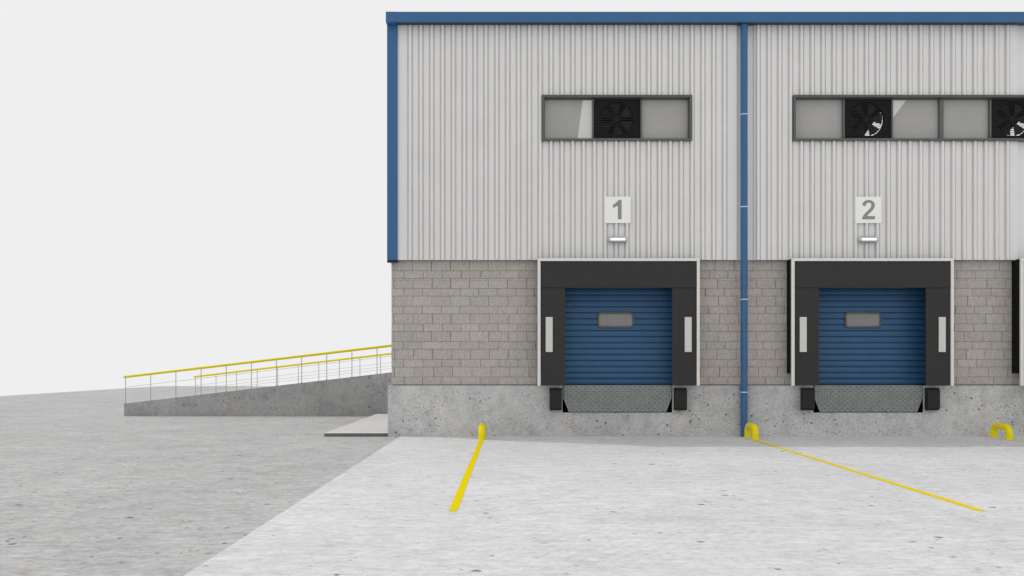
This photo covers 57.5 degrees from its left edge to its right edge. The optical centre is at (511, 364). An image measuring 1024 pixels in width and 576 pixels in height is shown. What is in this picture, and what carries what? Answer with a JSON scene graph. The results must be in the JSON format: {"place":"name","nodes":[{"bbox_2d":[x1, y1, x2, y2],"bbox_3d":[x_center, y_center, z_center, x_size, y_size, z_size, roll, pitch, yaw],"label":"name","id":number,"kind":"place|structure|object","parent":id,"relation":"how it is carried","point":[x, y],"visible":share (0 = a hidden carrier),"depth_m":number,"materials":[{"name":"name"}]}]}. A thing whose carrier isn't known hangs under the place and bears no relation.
{"place":"outdoors","nodes":[
{"label":"outdoors","id":0,"kind":"place"},
{"bbox_2d":[0,386,397,575],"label":"yard ground","id":1,"kind":"structure","parent":0,"point":[95,483],"depth_m":12.92,"materials":[{"name":"concrete"}]},
{"bbox_2d":[124,372,391,415],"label":"access ramp","id":2,"kind":"structure","parent":1,"relation":"on","point":[365,395],"depth_m":28.04,"materials":[{"name":"concrete"}]},
{"bbox_2d":[123,344,390,403],"bbox_3d":[-7.173,0.250,28.090,9.022,1.922,0.076,0,0,0],"label":"handrail","id":3,"kind":"object","parent":2,"relation":"on","point":[254,361],"visible":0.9,"depth_m":28.06,"materials":[{"name":"yellow metal"}]},
{"bbox_2d":[194,353,391,394],"bbox_3d":[-7.147,0.288,34.140,8.971,1.834,0.072,0,0,0],"label":"handrail","id":4,"kind":"object","parent":2,"relation":"on","point":[339,360],"visible":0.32,"depth_m":34.12,"materials":[{"name":"yellow metal"}]},
{"bbox_2d":[324,414,387,436],"bbox_3d":[-3.348,1.514,23.884,1.365,0.077,7.737,0,0,0],"label":"concrete step","id":5,"kind":"object","parent":1,"relation":"on","point":[375,425],"visible":0.7,"depth_m":21.12,"materials":[{"name":"grey concrete"}]},
{"bbox_2d":[0,0,1023,395],"label":"sky","id":6,"kind":"structure","parent":0,"point":[184,184],"materials":[{"name":"white"}]},
{"bbox_2d":[184,436,1023,575],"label":"dock apron","id":7,"kind":"object","parent":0,"point":[635,506],"visible":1,"depth_m":9.78,"materials":[{"name":"concrete"}]},
{"bbox_2d":[449,440,483,510],"bbox_3d":[-0.620,1.539,14.410,0.090,0.002,9.220,0,0,0],"label":"bay marking","id":8,"kind":"object","parent":7,"relation":"on","point":[455,504],"visible":1,"depth_m":12.35,"materials":[{"name":"yellow paint"}]},
{"bbox_2d":[478,423,485,439],"bbox_3d":[-0.620,1.381,19.370,0.136,0.325,0.756,0,0,0],"label":"protective hoop","id":9,"kind":"object","parent":7,"relation":"on","point":[482,431],"visible":1,"depth_m":19.03,"materials":[{"name":"yellow paint"}]},
{"bbox_2d":[744,423,758,439],"bbox_3d":[4.970,1.381,19.370,0.136,0.325,0.756,0,0,0],"label":"protective hoop","id":10,"kind":"object","parent":7,"relation":"on","point":[749,427],"visible":1,"depth_m":19.13,"materials":[{"name":"yellow paint"}]},
{"bbox_2d":[754,440,984,510],"bbox_3d":[4.935,1.539,14.410,0.090,0.002,9.220,0,0,0],"label":"bay marking","id":11,"kind":"object","parent":7,"relation":"on","point":[932,495],"visible":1,"depth_m":12.30,"materials":[{"name":"yellow paint"}]},
{"bbox_2d":[990,423,1012,439],"bbox_3d":[10.155,1.381,19.370,0.136,0.325,0.756,0,0,0],"label":"protective hoop","id":12,"kind":"object","parent":7,"relation":"on","point":[995,427],"visible":0.99,"depth_m":19.24,"materials":[{"name":"yellow paint"}]},
{"bbox_2d":[386,12,1023,436],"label":"warehouse","id":13,"kind":"structure","parent":0,"point":[742,156],"depth_m":20.00,"materials":[{"name":"paint"}]},
{"bbox_2d":[550,388,561,409],"bbox_3d":[0.932,0.743,19.913,0.256,0.476,0.167,0,0,0],"label":"dock bumper","id":14,"kind":"object","parent":13,"relation":"attached to","point":[555,398],"visible":1,"depth_m":19.83,"materials":[{"name":"black rubber"}]},
{"bbox_2d":[542,95,691,141],"bbox_3d":[2.240,-5.259,20.026,3.207,0.978,0.271,0,0,0],"label":"window","id":15,"kind":"structure","parent":13,"relation":"in","point":[570,118],"depth_m":20.07,"materials":[{"name":"white glass"}]},
{"bbox_2d":[563,385,671,411],"bbox_3d":[2.257,0.735,20.127,2.316,0.568,0.346,0,0,0],"label":"dock leveller","id":16,"kind":"object","parent":13,"relation":"attached to","point":[617,398],"visible":1,"depth_m":19.98,"materials":[{"name":"metal"}]},
{"bbox_2d":[604,197,630,222],"bbox_3d":[2.255,-3.297,19.931,0.558,0.565,0.026,0,0,0],"label":"number sign","id":17,"kind":"object","parent":13,"relation":"attached to","point":[617,209],"visible":1,"depth_m":19.92,"materials":[{"name":"white plastic"}]},
{"bbox_2d":[607,236,627,242],"bbox_3d":[2.249,-2.654,19.883,0.430,0.146,0.150,0,0,0],"label":"wall lamp","id":18,"kind":"object","parent":13,"relation":"attached to","point":[617,239],"visible":1,"depth_m":19.82,"materials":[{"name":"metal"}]},
{"bbox_2d":[537,258,699,385],"bbox_3d":[2.257,-0.895,19.922,3.431,2.696,0.384,0,0,0],"label":"dock shelter","id":19,"kind":"object","parent":13,"relation":"attached to","point":[556,279],"visible":1,"depth_m":19.75,"materials":[{"name":"black fabric"}]},
{"bbox_2d":[565,288,671,384],"bbox_3d":[2.257,-0.673,20.230,2.850,2.265,0.220,0,0,0],"label":"dock door","id":20,"kind":"structure","parent":13,"relation":"in","point":[614,336],"depth_m":20.29,"materials":[{"name":"paint"}]},
{"bbox_2d":[674,388,686,409],"bbox_3d":[3.592,0.743,19.913,0.256,0.476,0.167,0,0,0],"label":"dock bumper","id":21,"kind":"object","parent":13,"relation":"attached to","point":[680,398],"visible":1,"depth_m":19.83,"materials":[{"name":"black rubber"}]},
{"bbox_2d":[800,388,814,409],"bbox_3d":[6.307,0.743,19.913,0.256,0.476,0.167,0,0,0],"label":"dock bumper","id":22,"kind":"object","parent":13,"relation":"attached to","point":[807,398],"visible":1,"depth_m":19.83,"materials":[{"name":"black rubber"}]},
{"bbox_2d":[812,385,922,411],"bbox_3d":[7.632,0.735,20.127,2.316,0.568,0.346,0,0,0],"label":"dock leveller","id":23,"kind":"object","parent":13,"relation":"attached to","point":[868,398],"visible":1,"depth_m":19.98,"materials":[{"name":"metal"}]},
{"bbox_2d":[855,197,881,222],"bbox_3d":[7.611,-3.297,19.931,0.558,0.565,0.026,0,0,0],"label":"number sign","id":24,"kind":"object","parent":13,"relation":"attached to","point":[868,209],"visible":1,"depth_m":19.92,"materials":[{"name":"white plastic"}]},
{"bbox_2d":[858,236,878,242],"bbox_3d":[7.588,-2.654,19.883,0.430,0.146,0.150,0,0,0],"label":"wall lamp","id":25,"kind":"object","parent":13,"relation":"attached to","point":[868,239],"visible":1,"depth_m":19.83,"materials":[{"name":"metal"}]},
{"bbox_2d":[787,258,953,385],"bbox_3d":[7.632,-0.895,19.922,3.431,2.696,0.384,0,0,0],"label":"dock shelter","id":26,"kind":"object","parent":13,"relation":"attached to","point":[806,281],"visible":1,"depth_m":19.75,"materials":[{"name":"black fabric"}]},
{"bbox_2d":[819,288,924,384],"bbox_3d":[7.632,-0.673,20.230,2.850,2.265,0.220,0,0,0],"label":"dock door","id":27,"kind":"structure","parent":13,"relation":"in","point":[868,336],"depth_m":20.29,"materials":[{"name":"paint"}]},
{"bbox_2d":[792,95,1023,141],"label":"window","id":28,"kind":"structure","parent":13,"relation":"in","point":[820,118],"depth_m":20.07,"materials":[{"name":"grey glass"}]},
{"bbox_2d":[925,388,939,409],"bbox_3d":[8.967,0.743,19.913,0.256,0.476,0.167,0,0,0],"label":"dock bumper","id":29,"kind":"object","parent":13,"relation":"attached to","point":[932,398],"visible":1,"depth_m":19.83,"materials":[{"name":"black rubber"}]},
{"bbox_2d":[1012,258,1023,385],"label":"dock shelter","id":30,"kind":"object","parent":13,"relation":"attached to","point":[1017,315],"visible":1,"depth_m":19.84,"materials":[{"name":"black fabric"}]}
]}

